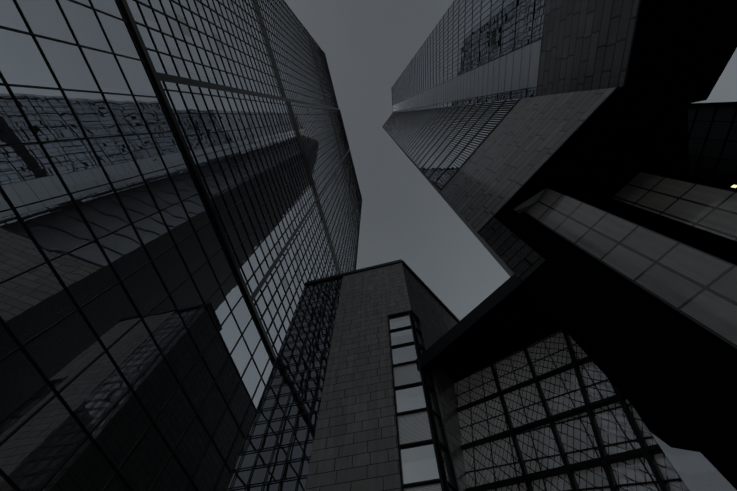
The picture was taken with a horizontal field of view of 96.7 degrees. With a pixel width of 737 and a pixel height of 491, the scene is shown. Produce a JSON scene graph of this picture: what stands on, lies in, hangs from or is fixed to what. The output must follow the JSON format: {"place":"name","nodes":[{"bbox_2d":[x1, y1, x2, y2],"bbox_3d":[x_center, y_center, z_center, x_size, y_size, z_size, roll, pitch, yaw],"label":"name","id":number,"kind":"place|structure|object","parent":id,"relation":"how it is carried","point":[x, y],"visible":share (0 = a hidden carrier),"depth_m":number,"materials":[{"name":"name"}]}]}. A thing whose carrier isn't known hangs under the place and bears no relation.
{"place":"outdoors","nodes":[
{"label":"outdoors","id":0,"kind":"place"},
{"bbox_2d":[126,0,361,356],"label":"tower","id":1,"kind":"structure","parent":0,"point":[248,87],"depth_m":47.11,"materials":[{"name":"glass"}]},
{"bbox_2d":[224,259,467,490],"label":"building","id":2,"kind":"structure","parent":0,"point":[352,398],"depth_m":16.46,"materials":[{"name":"stone"}]},
{"bbox_2d":[284,0,736,319],"label":"sky","id":3,"kind":"structure","parent":0,"point":[367,45],"materials":[{"name":"grey"}]},
{"bbox_2d":[382,0,736,281],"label":"tower","id":4,"kind":"structure","parent":0,"point":[496,104],"depth_m":21.50,"materials":[{"name":"grey glass"}]},
{"bbox_2d":[477,0,641,232],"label":"soffit trim","id":5,"kind":"structure","parent":4,"relation":"attached to","point":[604,100],"depth_m":18.56,"materials":[{"name":"black metal"}]},
{"label":"ground","id":6,"kind":"structure","parent":0,"visible":0},
{"bbox_2d":[0,0,276,490],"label":"glass building facade","id":7,"kind":"structure","parent":6,"relation":"on","point":[137,352],"depth_m":16.07,"materials":[{"name":"glass"}]},
{"bbox_2d":[416,205,736,490],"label":"building","id":8,"kind":"structure","parent":6,"relation":"on","point":[561,362],"depth_m":11.01,"materials":[{"name":"black"}]},
{"bbox_2d":[634,408,736,490],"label":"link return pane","id":9,"kind":"object","parent":8,"relation":"attached to","point":[697,471],"depth_m":6.93,"materials":[{"name":"glass"}]},
{"bbox_2d":[524,188,736,357],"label":"building","id":10,"kind":"structure","parent":6,"relation":"on","point":[693,288],"depth_m":11.89,"materials":[{"name":"black"}]},
{"bbox_2d":[514,188,546,212],"bbox_3d":[9.817,-2.345,20.585,3.517,0.350,0.574,-34,-73,13],"label":"pier capital","id":11,"kind":"object","parent":10,"relation":"attached to","point":[526,205],"visible":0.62,"depth_m":20.49,"materials":[{"name":"grey concrete"}]},
{"bbox_2d":[612,172,736,264],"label":"building","id":12,"kind":"structure","parent":6,"relation":"on","point":[701,217],"depth_m":16.44,"materials":[{"name":"black"}]},
{"bbox_2d":[688,102,736,183],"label":"building","id":13,"kind":"structure","parent":6,"relation":"on","point":[712,132],"depth_m":28.62,"materials":[{"name":"black glass"}]},
{"bbox_2d":[689,175,736,191],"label":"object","id":14,"kind":"structure","parent":6,"relation":"on","point":[712,183],"depth_m":18.63,"materials":[{"name":"black"}]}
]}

